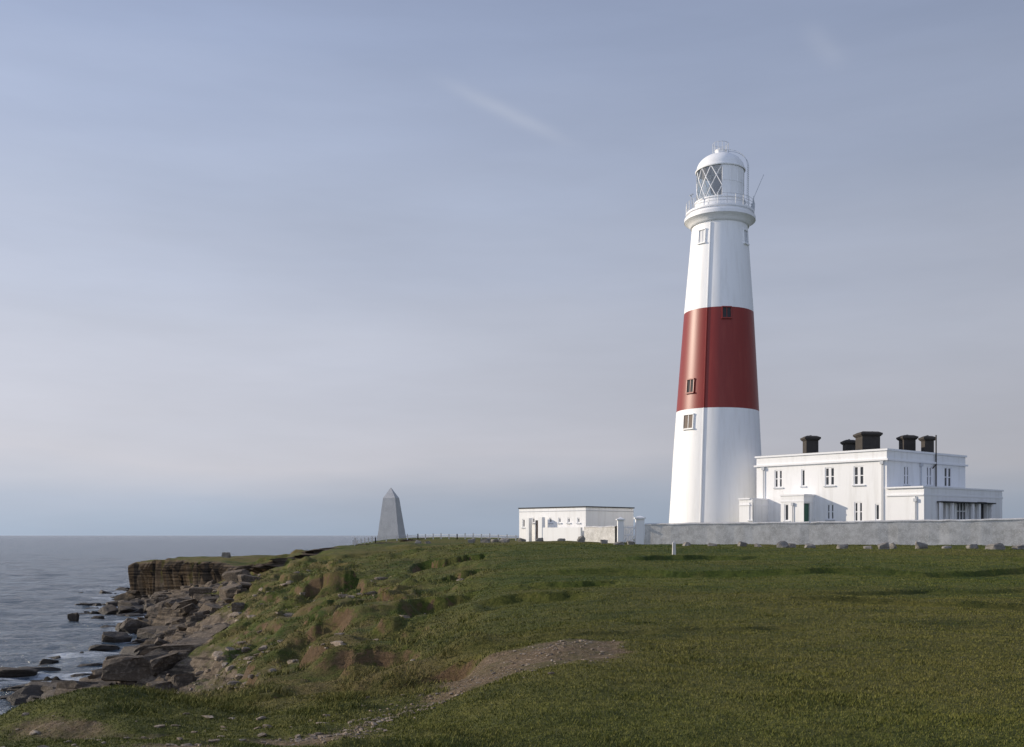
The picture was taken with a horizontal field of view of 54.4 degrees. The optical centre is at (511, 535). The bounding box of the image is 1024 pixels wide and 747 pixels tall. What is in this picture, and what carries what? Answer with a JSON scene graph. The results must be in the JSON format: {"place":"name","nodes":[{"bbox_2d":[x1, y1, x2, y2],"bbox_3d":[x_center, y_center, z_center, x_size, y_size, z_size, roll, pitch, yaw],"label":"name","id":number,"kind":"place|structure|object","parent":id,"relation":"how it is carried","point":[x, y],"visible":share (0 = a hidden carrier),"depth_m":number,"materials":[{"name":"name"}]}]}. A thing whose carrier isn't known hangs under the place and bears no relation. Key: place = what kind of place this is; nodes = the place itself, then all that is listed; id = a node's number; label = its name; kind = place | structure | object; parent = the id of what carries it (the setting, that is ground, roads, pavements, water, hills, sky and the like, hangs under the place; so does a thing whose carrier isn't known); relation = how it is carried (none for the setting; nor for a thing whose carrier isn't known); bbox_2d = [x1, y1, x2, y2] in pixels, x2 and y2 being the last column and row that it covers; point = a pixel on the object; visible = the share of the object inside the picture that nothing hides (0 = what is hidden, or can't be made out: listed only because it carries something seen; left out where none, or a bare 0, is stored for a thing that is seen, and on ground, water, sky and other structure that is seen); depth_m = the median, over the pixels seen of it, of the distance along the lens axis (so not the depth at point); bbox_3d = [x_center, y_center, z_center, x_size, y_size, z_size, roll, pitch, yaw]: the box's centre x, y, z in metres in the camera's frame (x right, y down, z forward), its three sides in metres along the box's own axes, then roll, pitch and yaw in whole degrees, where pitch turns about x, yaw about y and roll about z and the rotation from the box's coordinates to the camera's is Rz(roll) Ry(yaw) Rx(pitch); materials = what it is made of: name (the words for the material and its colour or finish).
{"place":"outdoors","nodes":[
{"label":"outdoors","id":0,"kind":"place"},
{"bbox_2d":[0,536,644,714],"bbox_3d":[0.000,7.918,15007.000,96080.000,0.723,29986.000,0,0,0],"label":"sea","id":1,"kind":"structure","parent":0,"point":[45,581],"depth_m":175.16,"materials":[{"name":"liquid"}]},
{"bbox_2d":[0,667,37,677],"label":"sea rock","id":2,"kind":"object","parent":1,"relation":"in","point":[8,672],"visible":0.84,"depth_m":55.56,"materials":[{"name":"grey stone"}]},
{"bbox_2d":[18,666,60,670],"bbox_3d":[-27.816,7.933,57.983,2.472,0.579,1.658,0,0,13],"label":"sea rock","id":3,"kind":"object","parent":1,"relation":"in","point":[45,668],"visible":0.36,"depth_m":57.83,"materials":[{"name":"grey stone"}]},
{"bbox_2d":[39,659,58,663],"bbox_3d":[-28.883,7.943,61.987,1.169,0.574,0.817,0,0,-11],"label":"sea rock","id":4,"kind":"object","parent":1,"relation":"in","point":[47,661],"visible":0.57,"depth_m":61.71,"materials":[{"name":"grey stone"}]},
{"bbox_2d":[67,612,79,621],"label":"sea rock","id":5,"kind":"object","parent":1,"relation":"in","point":[73,617],"visible":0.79,"depth_m":91.79,"materials":[{"name":"grey stone"}]},
{"bbox_2d":[78,663,102,666],"bbox_3d":[-25.321,7.990,59.956,1.401,0.654,1.274,0,0,4],"label":"sea rock","id":6,"kind":"object","parent":1,"relation":"in","point":[91,664],"visible":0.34,"depth_m":59.57,"materials":[{"name":"grey stone"}]},
{"bbox_2d":[91,616,104,618],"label":"sea rock","id":7,"kind":"object","parent":1,"relation":"in","point":[97,617],"visible":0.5,"depth_m":94.69,"materials":[{"name":"grey stone"}]},
{"bbox_2d":[88,644,119,650],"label":"sea rock","id":8,"kind":"object","parent":1,"relation":"in","point":[102,647],"visible":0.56,"depth_m":69.33,"materials":[{"name":"grey stone"}]},
{"bbox_2d":[100,625,115,627],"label":"sea rock","id":9,"kind":"object","parent":1,"relation":"in","point":[103,626],"visible":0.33,"depth_m":85.08,"materials":[{"name":"grey stone"}]},
{"bbox_2d":[0,537,1023,746],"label":"ground","id":10,"kind":"structure","parent":0,"point":[156,575],"depth_m":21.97,"materials":[{"name":"green plant"}]},
{"bbox_2d":[0,584,228,705],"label":"shore rocks","id":11,"kind":"object","parent":10,"relation":"on","point":[131,665],"visible":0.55,"depth_m":50.30,"materials":[{"name":"grey stone"}]},
{"bbox_2d":[2,712,364,746],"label":"loose stones","id":12,"kind":"object","parent":10,"relation":"on","point":[33,732],"visible":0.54,"depth_m":10.33,"materials":[{"name":"grey stone"}]},
{"bbox_2d":[111,569,260,615],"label":"fallen cliff blocks","id":13,"kind":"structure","parent":10,"relation":"on","point":[236,582],"depth_m":87.72,"materials":[{"name":"grey stone"}]},
{"bbox_2d":[222,552,230,557],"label":"square boulder","id":14,"kind":"object","parent":10,"relation":"on","point":[226,554],"visible":0.74,"depth_m":139.69,"materials":[{"name":"grey stone"}]},
{"bbox_2d":[167,570,463,693],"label":"slope stones","id":15,"kind":"object","parent":10,"relation":"on","point":[215,656],"visible":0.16,"depth_m":41.86,"materials":[{"name":"grey stone"}]},
{"bbox_2d":[141,639,623,746],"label":"gravel stones","id":16,"kind":"object","parent":10,"relation":"on","point":[319,735],"visible":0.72,"depth_m":10.91,"materials":[{"name":"grey gravel"}]},
{"bbox_2d":[377,488,405,540],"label":"stone obelisk","id":17,"kind":"object","parent":10,"relation":"on","point":[391,524],"visible":0.86,"depth_m":164.70,"materials":[{"name":"grey stone"}]},
{"bbox_2d":[353,533,515,544],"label":"post and rail fence","id":18,"kind":"object","parent":10,"relation":"on","point":[396,536],"visible":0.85,"depth_m":135.14,"materials":[{"name":"grey wood"}]},
{"bbox_2d":[468,538,475,542],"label":"boundary stone","id":19,"kind":"object","parent":10,"relation":"on","point":[471,540],"visible":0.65,"depth_m":111.76,"materials":[{"name":"grey stone"}]},
{"bbox_2d":[480,538,489,542],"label":"boundary stone","id":20,"kind":"object","parent":10,"relation":"on","point":[485,540],"visible":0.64,"depth_m":109.66,"materials":[{"name":"grey stone"}]},
{"bbox_2d":[498,538,509,542],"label":"boundary stone","id":21,"kind":"object","parent":10,"relation":"on","point":[503,540],"visible":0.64,"depth_m":106.73,"materials":[{"name":"grey stone"}]},
{"bbox_2d":[519,507,585,540],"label":"front wall","id":22,"kind":"structure","parent":10,"relation":"on","point":[555,514],"depth_m":113.85,"materials":[{"name":"white paint"}]},
{"bbox_2d":[536,521,537,538],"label":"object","id":23,"kind":"structure","parent":22,"relation":"attached to","point":[536,529],"depth_m":115.83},
{"bbox_2d":[523,518,579,526],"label":"front wall window frames","id":24,"kind":"structure","parent":22,"relation":"attached to","point":[533,520],"depth_m":114.39,"materials":[{"name":"white paint"}]},
{"bbox_2d":[526,517,581,540],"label":"forecourt wall and piers","id":25,"kind":"structure","parent":10,"relation":"on","point":[557,533],"depth_m":112.98,"materials":[{"name":"white paint"}]},
{"bbox_2d":[577,536,584,541],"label":"boundary stone","id":26,"kind":"object","parent":10,"relation":"on","point":[581,539],"visible":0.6,"depth_m":95.73,"materials":[{"name":"grey stone"}]},
{"bbox_2d":[584,526,616,542],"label":"boundary wall","id":27,"kind":"structure","parent":10,"relation":"on","point":[597,533],"depth_m":98.44,"materials":[{"name":"stone"}]},
{"bbox_2d":[586,507,633,540],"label":"side wall","id":28,"kind":"structure","parent":10,"relation":"on","point":[608,516],"depth_m":113.32,"materials":[{"name":"white paint"}]},
{"bbox_2d":[613,542,624,544],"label":"boundary stone","id":29,"kind":"object","parent":10,"relation":"on","point":[618,543],"visible":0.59,"depth_m":87.78,"materials":[{"name":"grey stone"}]},
{"bbox_2d":[616,516,645,543],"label":"white gate","id":30,"kind":"structure","parent":10,"relation":"on","point":[638,532],"depth_m":95.15,"materials":[{"name":"paint"}]},
{"bbox_2d":[672,542,675,554],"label":"marker post","id":31,"kind":"object","parent":10,"relation":"on","point":[674,548],"visible":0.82,"depth_m":67.89,"materials":[{"name":"white paint"}]},
{"bbox_2d":[669,141,763,522],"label":"lighthouse","id":32,"kind":"object","parent":10,"relation":"on","point":[717,444],"visible":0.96,"depth_m":106.66,"materials":[{"name":"white paint"}]},
{"bbox_2d":[737,541,746,545],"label":"boundary stone","id":33,"kind":"object","parent":10,"relation":"on","point":[740,543],"visible":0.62,"depth_m":80.77,"materials":[{"name":"grey stone"}]},
{"bbox_2d":[739,499,752,521],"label":"side wing front","id":34,"kind":"structure","parent":10,"relation":"on","point":[743,513],"depth_m":99.90,"materials":[{"name":"white paint"}]},
{"bbox_2d":[749,503,751,519],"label":"side wing front window frames","id":35,"kind":"structure","parent":34,"relation":"in","point":[750,511],"depth_m":99.48,"materials":[{"name":"white paint"}]},
{"bbox_2d":[752,500,767,521],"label":"side wing","id":36,"kind":"structure","parent":10,"relation":"on","point":[760,513],"depth_m":100.99,"materials":[{"name":"white paint"}]},
{"bbox_2d":[739,504,767,505],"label":"side wing string course","id":37,"kind":"object","parent":36,"relation":"attached to","point":[749,504],"visible":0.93,"depth_m":100.08,"materials":[{"name":"white paint"}]},
{"bbox_2d":[777,541,788,547],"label":"boundary stone","id":38,"kind":"object","parent":10,"relation":"on","point":[782,544],"visible":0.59,"depth_m":79.78,"materials":[{"name":"grey stone"}]},
{"bbox_2d":[781,495,803,521],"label":"porch front","id":39,"kind":"object","parent":10,"relation":"on","point":[798,511],"visible":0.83,"depth_m":97.64,"materials":[{"name":"white paint"}]},
{"bbox_2d":[785,504,788,520],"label":"porch front window frames","id":40,"kind":"structure","parent":39,"relation":"in","point":[785,512],"depth_m":98.24,"materials":[{"name":"white paint"}]},
{"bbox_2d":[786,505,787,519],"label":"porch front window glass","id":41,"kind":"object","parent":40,"relation":"in","point":[786,512],"visible":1,"depth_m":98.33,"materials":[{"name":"black glass"}]},
{"bbox_2d":[789,543,795,547],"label":"boundary stone","id":42,"kind":"object","parent":10,"relation":"on","point":[791,545],"visible":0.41,"depth_m":80.85,"materials":[{"name":"grey stone"}]},
{"bbox_2d":[804,495,813,521],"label":"porch side","id":43,"kind":"object","parent":10,"relation":"on","point":[811,508],"visible":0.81,"depth_m":97.95,"materials":[{"name":"white paint"}]},
{"bbox_2d":[804,504,808,521],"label":"door","id":44,"kind":"structure","parent":43,"relation":"in","point":[806,512],"depth_m":97.59,"materials":[{"name":"green wood"}]},
{"bbox_2d":[804,543,815,547],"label":"boundary stone","id":45,"kind":"object","parent":10,"relation":"on","point":[807,545],"visible":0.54,"depth_m":79.77,"materials":[{"name":"grey stone"}]},
{"bbox_2d":[757,450,886,521],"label":"front wall","id":46,"kind":"structure","parent":10,"relation":"on","point":[843,495],"depth_m":97.38,"materials":[{"name":"white paint"}]},
{"bbox_2d":[780,494,814,495],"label":"porch coping","id":47,"kind":"object","parent":46,"relation":"attached to","point":[797,494],"visible":0.79,"depth_m":97.75,"materials":[{"name":"white paint"}]},
{"bbox_2d":[780,500,814,501],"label":"porch string course","id":48,"kind":"object","parent":46,"relation":"attached to","point":[798,501],"visible":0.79,"depth_m":97.57,"materials":[{"name":"white paint"}]},
{"bbox_2d":[773,485,864,520],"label":"front wall window sills","id":49,"kind":"structure","parent":46,"relation":"attached to","point":[823,486],"depth_m":97.46,"materials":[{"name":"white paint"}]},
{"bbox_2d":[775,466,879,520],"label":"front wall window frames","id":50,"kind":"structure","parent":46,"relation":"attached to","point":[830,476],"depth_m":95.73,"materials":[{"name":"white wood"}]},
{"bbox_2d":[776,467,878,520],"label":"front wall window glass","id":51,"kind":"object","parent":46,"relation":"attached to","point":[856,477],"visible":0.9,"depth_m":97.37,"materials":[{"name":"grey glass"}]},
{"bbox_2d":[761,461,922,519],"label":"drainpipes","id":52,"kind":"object","parent":46,"relation":"attached to","point":[881,463],"visible":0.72,"depth_m":96.63,"materials":[{"name":"white metal"}]},
{"bbox_2d":[645,518,1023,545],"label":"boundary wall","id":53,"kind":"structure","parent":10,"relation":"on","point":[1007,531],"depth_m":89.17,"materials":[{"name":"concrete"}]},
{"bbox_2d":[836,544,847,548],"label":"boundary stone","id":54,"kind":"object","parent":10,"relation":"on","point":[843,546],"visible":0.53,"depth_m":78.76,"materials":[{"name":"grey stone"}]},
{"bbox_2d":[877,542,888,548],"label":"boundary stone","id":55,"kind":"object","parent":10,"relation":"on","point":[883,545],"visible":0.6,"depth_m":77.80,"materials":[{"name":"grey stone"}]},
{"bbox_2d":[889,542,896,548],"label":"boundary stone","id":56,"kind":"object","parent":10,"relation":"on","point":[892,546],"visible":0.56,"depth_m":78.81,"materials":[{"name":"grey stone"}]},
{"bbox_2d":[915,541,927,548],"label":"boundary stone","id":57,"kind":"object","parent":10,"relation":"on","point":[919,545],"visible":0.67,"depth_m":77.74,"materials":[{"name":"grey stone"}]},
{"bbox_2d":[887,450,964,487],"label":"side wall","id":58,"kind":"structure","parent":10,"relation":"on","point":[895,473],"depth_m":96.93,"materials":[{"name":"white paint"}]},
{"bbox_2d":[904,467,949,485],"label":"side wall window glass","id":59,"kind":"object","parent":58,"relation":"attached to","point":[927,477],"visible":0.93,"depth_m":99.86,"materials":[{"name":"grey glass"}]},
{"bbox_2d":[904,466,950,486],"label":"side wall window frames","id":60,"kind":"structure","parent":58,"relation":"attached to","point":[906,475],"depth_m":98.18,"materials":[{"name":"white wood"}]},
{"bbox_2d":[924,488,1001,519],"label":"extension wall","id":61,"kind":"structure","parent":10,"relation":"on","point":[931,507],"depth_m":94.44,"materials":[{"name":"white paint"}]},
{"bbox_2d":[932,435,936,486],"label":"soil vent pipe","id":62,"kind":"object","parent":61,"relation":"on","point":[935,465],"visible":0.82,"depth_m":98.27,"materials":[{"name":"metal"}]},
{"bbox_2d":[885,486,1003,491],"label":"extension coping","id":63,"kind":"object","parent":61,"relation":"on","point":[942,487],"visible":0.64,"depth_m":93.17,"materials":[{"name":"white paint"}]},
{"bbox_2d":[886,494,1002,498],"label":"extension string course","id":64,"kind":"object","parent":61,"relation":"attached to","point":[943,495],"visible":0.57,"depth_m":93.16,"materials":[{"name":"white paint"}]},
{"bbox_2d":[956,503,965,519],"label":"extension wall window frames","id":65,"kind":"structure","parent":61,"relation":"in","point":[959,511],"depth_m":95.21,"materials":[{"name":"grey paint"}]},
{"bbox_2d":[957,503,964,518],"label":"extension wall window glass","id":66,"kind":"object","parent":65,"relation":"in","point":[960,510],"visible":0.29,"depth_m":95.41,"materials":[{"name":"black glass"}]},
{"bbox_2d":[937,501,995,503],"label":"porch canopy","id":67,"kind":"object","parent":61,"relation":"attached to","point":[965,502],"visible":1,"depth_m":94.16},
{"bbox_2d":[981,504,983,518],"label":"extension wall dark opening","id":68,"kind":"object","parent":61,"relation":"in","point":[982,511],"visible":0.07,"depth_m":97.70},
{"bbox_2d":[939,502,992,519],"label":"porch columns","id":69,"kind":"structure","parent":10,"relation":"on","point":[971,511],"depth_m":95.33,"materials":[{"name":"white paint"}]},
{"bbox_2d":[966,544,978,548],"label":"boundary stone","id":70,"kind":"object","parent":10,"relation":"on","point":[972,546],"visible":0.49,"depth_m":76.87,"materials":[{"name":"grey stone"}]},
{"bbox_2d":[985,543,1005,549],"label":"boundary stone","id":71,"kind":"object","parent":10,"relation":"on","point":[999,546],"visible":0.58,"depth_m":75.76,"materials":[{"name":"grey stone"}]},
{"bbox_2d":[1012,544,1023,548],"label":"boundary stone","id":72,"kind":"object","parent":10,"relation":"on","point":[1020,546],"visible":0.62,"depth_m":75.79,"materials":[{"name":"grey stone"}]},
{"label":"side wing flank","id":73,"kind":"object","parent":10,"relation":"on","visible":0},
{"bbox_2d":[738,498,767,499],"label":"side wing coping","id":74,"kind":"object","parent":73,"relation":"on","point":[751,498],"visible":0.86,"depth_m":100.09,"materials":[{"name":"white paint"}]},
{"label":"rear walls","id":75,"kind":"object","parent":10,"relation":"on","visible":0},
{"bbox_2d":[518,506,634,508],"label":"roof edge","id":76,"kind":"object","parent":75,"relation":"on","point":[575,506],"visible":0.57,"depth_m":113.53,"materials":[{"name":"white paint"}]},
{"bbox_2d":[519,510,633,511],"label":"string course","id":77,"kind":"object","parent":75,"relation":"attached to","point":[574,510],"visible":0.57,"depth_m":114.34,"materials":[{"name":"white paint"}]},
{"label":"rear walls","id":78,"kind":"object","parent":10,"relation":"on","visible":0},
{"bbox_2d":[755,448,966,457],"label":"parapet coping","id":79,"kind":"object","parent":78,"relation":"on","point":[900,450],"visible":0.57,"depth_m":97.56,"materials":[{"name":"white paint"}]},
{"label":"roof","id":80,"kind":"object","parent":79,"relation":"on","visible":0},
{"bbox_2d":[800,435,820,452],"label":"chimney","id":81,"kind":"object","parent":80,"relation":"on","point":[810,443],"visible":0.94,"depth_m":101.35,"materials":[{"name":"brick"}]},
{"bbox_2d":[840,439,854,450],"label":"chimney back","id":82,"kind":"object","parent":80,"relation":"on","point":[848,444],"visible":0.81,"depth_m":106.45,"materials":[{"name":"brick"}]},
{"bbox_2d":[853,431,882,449],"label":"chimney","id":83,"kind":"object","parent":80,"relation":"on","point":[864,440],"visible":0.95,"depth_m":100.02,"materials":[{"name":"brick"}]},
{"bbox_2d":[896,435,917,450],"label":"chimney","id":84,"kind":"object","parent":80,"relation":"on","point":[907,442],"visible":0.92,"depth_m":102.33,"materials":[{"name":"brick"}]},
{"bbox_2d":[918,435,934,451],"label":"chimney end","id":85,"kind":"object","parent":80,"relation":"on","point":[927,443],"visible":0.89,"depth_m":100.02,"materials":[{"name":"brick"}]},
{"bbox_2d":[754,458,967,466],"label":"cornice","id":86,"kind":"structure","parent":78,"relation":"on","point":[890,459],"depth_m":97.61,"materials":[{"name":"white paint"}]},
{"bbox_2d":[0,0,1023,535],"label":"sky","id":87,"kind":"structure","parent":0,"point":[268,267],"materials":[{"name":"blue"}]},
{"bbox_2d":[887,488,923,519],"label":"extension left wall","id":88,"kind":"structure","parent":0,"point":[900,507],"depth_m":92.34,"materials":[{"name":"white paint"}]},
{"bbox_2d":[913,496,916,519],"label":"extension drainpipe","id":89,"kind":"object","parent":88,"relation":"attached to","point":[915,499],"visible":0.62,"depth_m":91.50,"materials":[{"name":"white metal"}]}
]}

